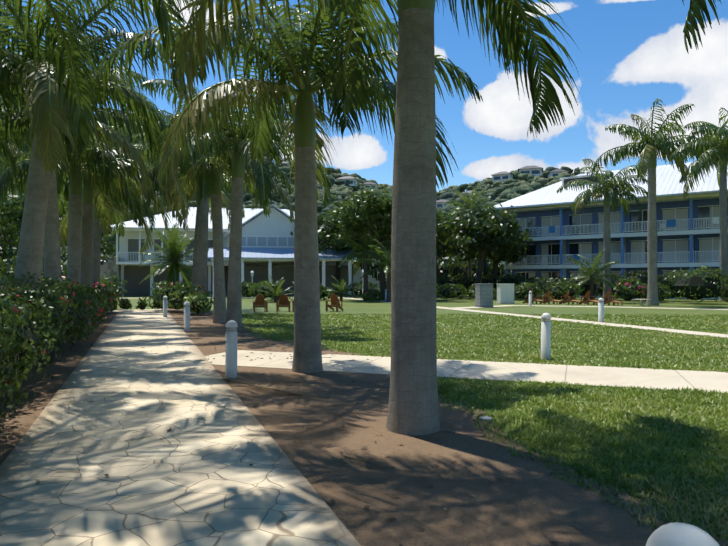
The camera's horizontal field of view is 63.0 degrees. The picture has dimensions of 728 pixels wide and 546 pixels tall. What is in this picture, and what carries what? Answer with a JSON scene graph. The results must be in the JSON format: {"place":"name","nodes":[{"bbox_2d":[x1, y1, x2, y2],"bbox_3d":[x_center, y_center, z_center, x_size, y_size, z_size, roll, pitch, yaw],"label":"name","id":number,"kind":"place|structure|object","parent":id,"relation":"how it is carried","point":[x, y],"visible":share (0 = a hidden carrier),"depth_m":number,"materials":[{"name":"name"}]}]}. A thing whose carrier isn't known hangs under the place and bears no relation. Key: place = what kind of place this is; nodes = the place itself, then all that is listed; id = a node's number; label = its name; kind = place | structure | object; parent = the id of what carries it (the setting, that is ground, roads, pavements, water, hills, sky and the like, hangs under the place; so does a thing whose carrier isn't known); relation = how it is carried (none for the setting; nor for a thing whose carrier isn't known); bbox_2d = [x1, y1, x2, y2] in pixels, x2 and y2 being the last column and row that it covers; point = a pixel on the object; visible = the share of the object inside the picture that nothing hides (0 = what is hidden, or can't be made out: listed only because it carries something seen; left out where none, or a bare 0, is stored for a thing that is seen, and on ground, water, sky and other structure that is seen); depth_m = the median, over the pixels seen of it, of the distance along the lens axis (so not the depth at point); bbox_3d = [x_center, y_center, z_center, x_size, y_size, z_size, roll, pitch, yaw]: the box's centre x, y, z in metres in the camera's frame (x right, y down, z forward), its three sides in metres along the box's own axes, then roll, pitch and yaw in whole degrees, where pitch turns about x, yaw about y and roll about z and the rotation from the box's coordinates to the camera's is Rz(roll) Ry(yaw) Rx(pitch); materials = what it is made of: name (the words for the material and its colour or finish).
{"place":"outdoors","nodes":[
{"label":"outdoors","id":0,"kind":"place"},
{"bbox_2d":[0,95,584,281],"bbox_3d":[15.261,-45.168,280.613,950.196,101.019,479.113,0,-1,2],"label":"terrain hills","id":1,"kind":"structure","parent":0,"point":[334,187],"depth_m":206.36,"materials":[{"name":"green plant"}]},
{"bbox_2d":[269,161,569,208],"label":"houses","id":2,"kind":"structure","parent":1,"relation":"on","point":[534,170],"depth_m":296.69,"materials":[{"name":"painted plaster walls"},{"name":"grey roof shingles"},{"name":"dark glass"}]},
{"bbox_2d":[1,0,727,191],"label":"sky","id":3,"kind":"structure","parent":0,"point":[629,55],"materials":[{"name":"blue"}]},
{"bbox_2d":[115,295,727,545],"bbox_3d":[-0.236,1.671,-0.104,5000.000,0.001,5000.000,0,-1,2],"label":"lawn","id":4,"kind":"structure","parent":0,"point":[352,306],"depth_m":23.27,"materials":[{"name":"green plant"}]},
{"bbox_2d":[0,230,18,261],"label":"tree","id":5,"kind":"object","parent":4,"relation":"on","point":[4,255],"visible":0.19,"depth_m":96.83,"materials":[{"name":"green plant"}]},
{"bbox_2d":[0,103,24,176],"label":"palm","id":6,"kind":"object","parent":4,"relation":"on","point":[4,148],"visible":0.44,"depth_m":16.82,"materials":[{"name":"green"}]},
{"bbox_2d":[0,100,62,201],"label":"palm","id":7,"kind":"object","parent":4,"relation":"on","point":[18,150],"visible":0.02,"depth_m":24.35,"materials":[{"name":"green"}]},
{"bbox_2d":[0,188,122,259],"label":"tree","id":8,"kind":"object","parent":4,"relation":"on","point":[10,212],"visible":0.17,"depth_m":33.18,"materials":[{"name":"green plant"}]},
{"bbox_2d":[0,309,123,465],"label":"dirt bed","id":9,"kind":"object","parent":4,"relation":"on","point":[18,424],"depth_m":9.21,"materials":[{"name":"brown soil"}]},
{"bbox_2d":[0,264,123,417],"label":"hedge shrub","id":10,"kind":"object","parent":9,"relation":"on","point":[33,325],"visible":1,"depth_m":9.46,"materials":[{"name":"green plant"}]},
{"bbox_2d":[0,8,164,338],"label":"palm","id":11,"kind":"object","parent":9,"relation":"on","point":[52,260],"visible":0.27,"depth_m":17.12,"materials":[{"name":"green"}]},
{"bbox_2d":[0,108,167,287],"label":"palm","id":12,"kind":"object","parent":9,"relation":"on","point":[88,199],"visible":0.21,"depth_m":26.11,"materials":[{"name":"green"}]},
{"bbox_2d":[0,107,180,285],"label":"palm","id":13,"kind":"object","parent":9,"relation":"on","point":[73,175],"visible":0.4,"depth_m":21.85,"materials":[{"name":"green"}]},
{"bbox_2d":[3,0,189,145],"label":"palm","id":14,"kind":"object","parent":9,"relation":"on","point":[42,22],"visible":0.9,"depth_m":9.66,"materials":[{"name":"green"}]},
{"bbox_2d":[0,0,206,359],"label":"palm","id":15,"kind":"object","parent":9,"relation":"on","point":[48,119],"visible":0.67,"depth_m":12.53,"materials":[{"name":"green"}]},
{"bbox_2d":[58,164,155,286],"bbox_3d":[-14.071,-2.089,31.354,6.738,8.342,7.197,0,-1,2],"label":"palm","id":16,"kind":"object","parent":9,"relation":"on","point":[96,257],"visible":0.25,"depth_m":31.55,"materials":[{"name":"green"}]},
{"bbox_2d":[61,231,118,261],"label":"tree","id":17,"kind":"object","parent":4,"relation":"on","point":[110,244],"visible":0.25,"depth_m":98.92,"materials":[{"name":"green plant"}]},
{"bbox_2d":[101,201,143,239],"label":"tree","id":18,"kind":"object","parent":4,"relation":"on","point":[128,218],"visible":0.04,"depth_m":69.88,"materials":[{"name":"green plant"}]},
{"bbox_2d":[117,281,213,313],"bbox_3d":[-10.127,1.232,31.768,8.751,1.631,3.455,-1,-1,40],"label":"shrub","id":19,"kind":"object","parent":4,"relation":"on","point":[178,295],"visible":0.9,"depth_m":30.32,"materials":[{"name":"green plant"}]},
{"bbox_2d":[139,223,209,286],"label":"date palm","id":20,"kind":"object","parent":4,"relation":"on","point":[174,254],"visible":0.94,"depth_m":44.82,"materials":[{"name":"green plant"}]},
{"bbox_2d":[0,309,360,545],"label":"stone walkway","id":21,"kind":"structure","parent":4,"relation":"on","point":[192,477],"depth_m":5.29,"materials":[{"name":"beige stone"}]},
{"bbox_2d":[163,296,167,316],"bbox_3d":[-9.079,1.538,27.150,0.206,1.000,0.206,1,0,45],"label":"bollard","id":22,"kind":"object","parent":21,"relation":"on","point":[165,301],"visible":0.9,"depth_m":27.06,"materials":[{"name":"grey metal"}]},
{"bbox_2d":[9,269,466,301],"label":"shrubs","id":23,"kind":"object","parent":4,"relation":"on","point":[370,294],"visible":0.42,"depth_m":50.29,"materials":[{"name":"green plant"}]},
{"bbox_2d":[100,207,379,296],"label":"lobby building","id":24,"kind":"structure","parent":4,"relation":"on","point":[275,229],"depth_m":64.88,"materials":[{"name":"blue paint"}]},
{"bbox_2d":[106,204,294,237],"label":"roof","id":25,"kind":"structure","parent":24,"relation":"attached to","point":[250,214],"depth_m":65.52,"materials":[{"name":"white metal"}]},
{"bbox_2d":[208,247,356,258],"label":"porch roof","id":26,"kind":"structure","parent":24,"relation":"attached to","point":[267,253],"depth_m":62.63,"materials":[{"name":"metal"}]},
{"bbox_2d":[0,250,510,282],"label":"screen shrub","id":27,"kind":"object","parent":4,"relation":"on","point":[451,268],"visible":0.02,"depth_m":78.64,"materials":[{"name":"green plant"}]},
{"bbox_2d":[252,294,267,311],"bbox_3d":[-5.605,1.603,31.980,0.780,0.975,0.872,0,-1,-17],"label":"chair","id":28,"kind":"object","parent":4,"relation":"on","point":[259,302],"visible":1,"depth_m":31.83,"materials":[{"name":"brown wood"}]},
{"bbox_2d":[260,275,293,302],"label":"sago palm","id":29,"kind":"object","parent":4,"relation":"on","point":[277,287],"visible":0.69,"depth_m":45.98,"materials":[{"name":"green plant"}]},
{"bbox_2d":[276,294,290,311],"bbox_3d":[-4.365,1.608,32.362,0.780,0.975,0.872,0,-1,-3],"label":"chair","id":30,"kind":"object","parent":4,"relation":"on","point":[283,301],"visible":1,"depth_m":32.24,"materials":[{"name":"brown wood"}]},
{"bbox_2d":[290,210,375,294],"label":"dark tree","id":31,"kind":"object","parent":4,"relation":"on","point":[326,227],"visible":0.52,"depth_m":62.45,"materials":[{"name":"green plant"}]},
{"bbox_2d":[326,294,343,311],"bbox_3d":[-1.592,1.612,32.657,0.780,0.975,0.872,0,-1,26],"label":"chair","id":32,"kind":"object","parent":4,"relation":"on","point":[335,301],"visible":1,"depth_m":32.53,"materials":[{"name":"brown wood"}]},
{"bbox_2d":[323,276,356,300],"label":"areca palm","id":33,"kind":"object","parent":4,"relation":"on","point":[341,291],"visible":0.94,"depth_m":48.86,"materials":[{"name":"green plant"}]},
{"bbox_2d":[207,297,495,297],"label":"lobby path","id":34,"kind":"structure","parent":4,"relation":"on","point":[345,297],"depth_m":59.19,"materials":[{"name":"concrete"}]},
{"bbox_2d":[336,222,390,300],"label":"tree","id":35,"kind":"object","parent":4,"relation":"on","point":[363,248],"visible":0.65,"depth_m":49.75,"materials":[{"name":"green plant"}]},
{"bbox_2d":[353,239,390,301],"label":"palm tree","id":36,"kind":"object","parent":4,"relation":"on","point":[387,266],"visible":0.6,"depth_m":46.71,"materials":[{"name":"green plant"}]},
{"bbox_2d":[322,181,453,299],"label":"feathery tree","id":37,"kind":"object","parent":4,"relation":"on","point":[381,208],"visible":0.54,"depth_m":49.95,"materials":[{"name":"green plant"}]},
{"bbox_2d":[366,209,461,252],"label":"dark tree","id":38,"kind":"object","parent":4,"relation":"on","point":[448,231],"visible":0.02,"depth_m":61.12,"materials":[{"name":"green plant"}]},
{"bbox_2d":[389,230,468,295],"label":"dark tree","id":39,"kind":"object","parent":4,"relation":"on","point":[439,256],"visible":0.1,"depth_m":64.89,"materials":[{"name":"green plant"}]},
{"bbox_2d":[167,309,727,545],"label":"dirt bed","id":40,"kind":"object","parent":4,"relation":"on","point":[490,514],"visible":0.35,"depth_m":5.17,"materials":[{"name":"brown soil"}]},
{"bbox_2d":[184,302,189,331],"bbox_3d":[-5.796,1.437,19.462,0.206,1.000,0.206,0,-1,-30],"label":"bollard","id":41,"kind":"object","parent":40,"relation":"on","point":[186,316],"visible":0.92,"depth_m":19.38,"materials":[{"name":"grey"}]},
{"bbox_2d":[128,87,273,313],"bbox_3d":[-8.275,-3.518,30.808,7.042,11.186,6.686,0,-1,2],"label":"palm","id":42,"kind":"object","parent":40,"relation":"on","point":[203,244],"visible":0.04,"depth_m":30.45,"materials":[{"name":"green"}]},
{"bbox_2d":[140,156,263,288],"bbox_3d":[-9.356,-2.694,34.420,6.954,9.632,6.231,0,-1,-19],"label":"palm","id":43,"kind":"object","parent":40,"relation":"on","point":[226,199],"visible":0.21,"depth_m":34.33,"materials":[{"name":"green"}]},
{"bbox_2d":[128,82,294,323],"bbox_3d":[-5.874,-2.448,24.007,6.485,8.867,6.972,1,-1,-39],"label":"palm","id":44,"kind":"object","parent":40,"relation":"on","point":[219,303],"visible":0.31,"depth_m":23.38,"materials":[{"name":"green"}]},
{"bbox_2d":[129,37,332,330],"bbox_3d":[-4.456,-2.538,20.001,7.076,8.942,6.912,0,-1,2],"label":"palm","id":45,"kind":"object","parent":40,"relation":"on","point":[239,164],"visible":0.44,"depth_m":19.73,"materials":[{"name":"green"}]},
{"bbox_2d":[225,320,237,377],"bbox_3d":[-2.288,1.317,10.263,0.206,1.000,0.206,0,-1,29],"label":"bollard","id":46,"kind":"object","parent":40,"relation":"on","point":[231,352],"visible":0.96,"depth_m":10.18,"materials":[{"name":"grey"}]},
{"bbox_2d":[92,0,482,372],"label":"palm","id":47,"kind":"object","parent":40,"relation":"on","point":[307,80],"visible":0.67,"depth_m":10.81,"materials":[{"name":"green"}]},
{"bbox_2d":[3,313,663,544],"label":"fallen leaves","id":48,"kind":"object","parent":40,"relation":"on","point":[234,381],"visible":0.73,"depth_m":8.80,"materials":[{"name":"brown plant"}]},
{"bbox_2d":[149,0,721,434],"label":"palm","id":49,"kind":"object","parent":40,"relation":"on","point":[413,408],"visible":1,"depth_m":6.63,"materials":[{"name":"green"}]},
{"bbox_2d":[480,416,491,420],"bbox_3d":[1.465,1.749,7.152,0.150,0.026,0.150,0,-1,2],"label":"ground light","id":50,"kind":"object","parent":40,"relation":"on","point":[486,418],"visible":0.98,"depth_m":7.11,"materials":[{"name":"grey"}]},
{"bbox_2d":[646,522,719,545],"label":"bollard","id":51,"kind":"object","parent":40,"relation":"on","point":[677,534],"visible":1,"depth_m":1.63,"materials":[{"name":"grey metal"}]},
{"bbox_2d":[438,221,467,261],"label":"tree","id":52,"kind":"object","parent":4,"relation":"on","point":[450,257],"visible":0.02,"depth_m":91.44,"materials":[{"name":"green plant"}]},
{"bbox_2d":[205,350,727,392],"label":"cross path","id":53,"kind":"structure","parent":4,"relation":"on","point":[669,379],"depth_m":10.88,"materials":[{"name":"concrete"}]},
{"bbox_2d":[443,184,489,279],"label":"tree","id":54,"kind":"object","parent":4,"relation":"on","point":[464,201],"visible":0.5,"depth_m":71.36,"materials":[{"name":"green plant"}]},
{"bbox_2d":[436,196,528,282],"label":"dark tree","id":55,"kind":"object","parent":4,"relation":"on","point":[486,230],"visible":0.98,"depth_m":55.53,"materials":[{"name":"green plant"}]},
{"bbox_2d":[454,227,536,294],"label":"dark tree","id":56,"kind":"object","parent":4,"relation":"on","point":[510,258],"visible":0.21,"depth_m":62.91,"materials":[{"name":"green plant"}]},
{"bbox_2d":[496,284,514,303],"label":"white cabinet","id":57,"kind":"object","parent":4,"relation":"on","point":[505,293],"visible":1,"depth_m":43.29,"materials":[{"name":"silver metal"}]},
{"bbox_2d":[338,297,727,337],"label":"footpath","id":58,"kind":"structure","parent":4,"relation":"on","point":[651,328],"depth_m":23.13,"materials":[{"name":"concrete"}]},
{"bbox_2d":[523,290,544,303],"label":"chair","id":59,"kind":"object","parent":4,"relation":"on","point":[533,300],"visible":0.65,"depth_m":43.17,"materials":[{"name":"brown wood"}]},
{"bbox_2d":[541,313,550,359],"bbox_3d":[3.880,1.348,12.685,0.206,1.000,0.206,1,0,-18],"label":"bollard","id":60,"kind":"object","parent":4,"relation":"on","point":[545,335],"visible":0.92,"depth_m":12.60,"materials":[{"name":"grey metal"}]},
{"bbox_2d":[539,290,561,303],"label":"chair","id":61,"kind":"object","parent":4,"relation":"on","point":[547,299],"visible":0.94,"depth_m":42.81,"materials":[{"name":"brown wood"}]},
{"bbox_2d":[559,291,581,304],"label":"chair","id":62,"kind":"object","parent":4,"relation":"on","point":[565,299],"visible":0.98,"depth_m":42.15,"materials":[{"name":"brown wood"}]},
{"bbox_2d":[436,265,727,301],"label":"hedge","id":63,"kind":"object","parent":4,"relation":"on","point":[696,284],"visible":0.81,"depth_m":43.69,"materials":[{"name":"green plant"}]},
{"bbox_2d":[438,270,727,300],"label":"hedge","id":64,"kind":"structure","parent":4,"relation":"on","point":[585,287],"depth_m":53.37,"materials":[{"name":"green plant"}]},
{"bbox_2d":[579,291,598,304],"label":"chair","id":65,"kind":"object","parent":4,"relation":"on","point":[586,300],"visible":0.9,"depth_m":41.60,"materials":[{"name":"brown wood"}]},
{"bbox_2d":[454,305,727,309],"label":"walkway","id":66,"kind":"structure","parent":4,"relation":"on","point":[590,306],"depth_m":37.03,"materials":[{"name":"concrete"}]},
{"bbox_2d":[474,283,493,306],"bbox_3d":[7.615,1.416,37.700,0.940,1.500,0.880,0,-1,-13],"label":"grey cabinet","id":67,"kind":"object","parent":66,"relation":"on","point":[483,294],"visible":1,"depth_m":37.33,"materials":[{"name":"grey metal"}]},
{"bbox_2d":[529,291,531,305],"bbox_3d":[11.083,1.701,39.609,0.206,1.000,0.206,1,-2,14],"label":"bollard","id":68,"kind":"object","parent":66,"relation":"on","point":[530,298],"visible":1,"depth_m":39.53,"materials":[{"name":"grey concrete"}]},
{"bbox_2d":[567,248,620,298],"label":"palm tree","id":69,"kind":"object","parent":4,"relation":"on","point":[591,272],"visible":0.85,"depth_m":49.22,"materials":[{"name":"green plant"}]},
{"bbox_2d":[598,298,603,321],"bbox_3d":[9.540,1.496,23.928,0.206,1.000,0.206,1,1,22],"label":"bollard","id":70,"kind":"object","parent":4,"relation":"on","point":[601,310],"visible":0.96,"depth_m":23.85,"materials":[{"name":"grey metal"}]},
{"bbox_2d":[557,158,647,299],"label":"palm tree","id":71,"kind":"object","parent":4,"relation":"on","point":[609,191],"visible":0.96,"depth_m":51.11,"materials":[{"name":"green plant"}]},
{"bbox_2d":[601,291,622,305],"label":"chair","id":72,"kind":"object","parent":4,"relation":"on","point":[607,299],"visible":0.92,"depth_m":40.69,"materials":[{"name":"brown wood"}]},
{"bbox_2d":[503,193,727,298],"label":"hotel block","id":73,"kind":"structure","parent":4,"relation":"on","point":[688,233],"depth_m":59.30,"materials":[{"name":"blue paint"}]},
{"bbox_2d":[495,162,727,213],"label":"roof","id":74,"kind":"structure","parent":73,"relation":"attached to","point":[668,178],"depth_m":60.72,"materials":[{"name":"white metal"}]},
{"bbox_2d":[631,299,651,305],"bbox_3d":[18.471,1.966,39.592,1.200,0.450,0.700,0,-1,-33],"label":"table","id":75,"kind":"object","parent":4,"relation":"on","point":[641,302],"visible":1,"depth_m":39.53,"materials":[{"name":"wood"}]},
{"bbox_2d":[591,98,709,305],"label":"palm tree","id":76,"kind":"object","parent":4,"relation":"on","point":[649,148],"visible":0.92,"depth_m":40.21,"materials":[{"name":"green plant"}]},
{"bbox_2d":[670,108,727,199],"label":"palm tree","id":77,"kind":"object","parent":4,"relation":"on","point":[705,147],"visible":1,"depth_m":34.36,"materials":[{"name":"green plant"}]},
{"bbox_2d":[683,129,727,300],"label":"palm tree","id":78,"kind":"object","parent":4,"relation":"on","point":[722,177],"visible":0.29,"depth_m":48.98,"materials":[{"name":"green"}]}
]}

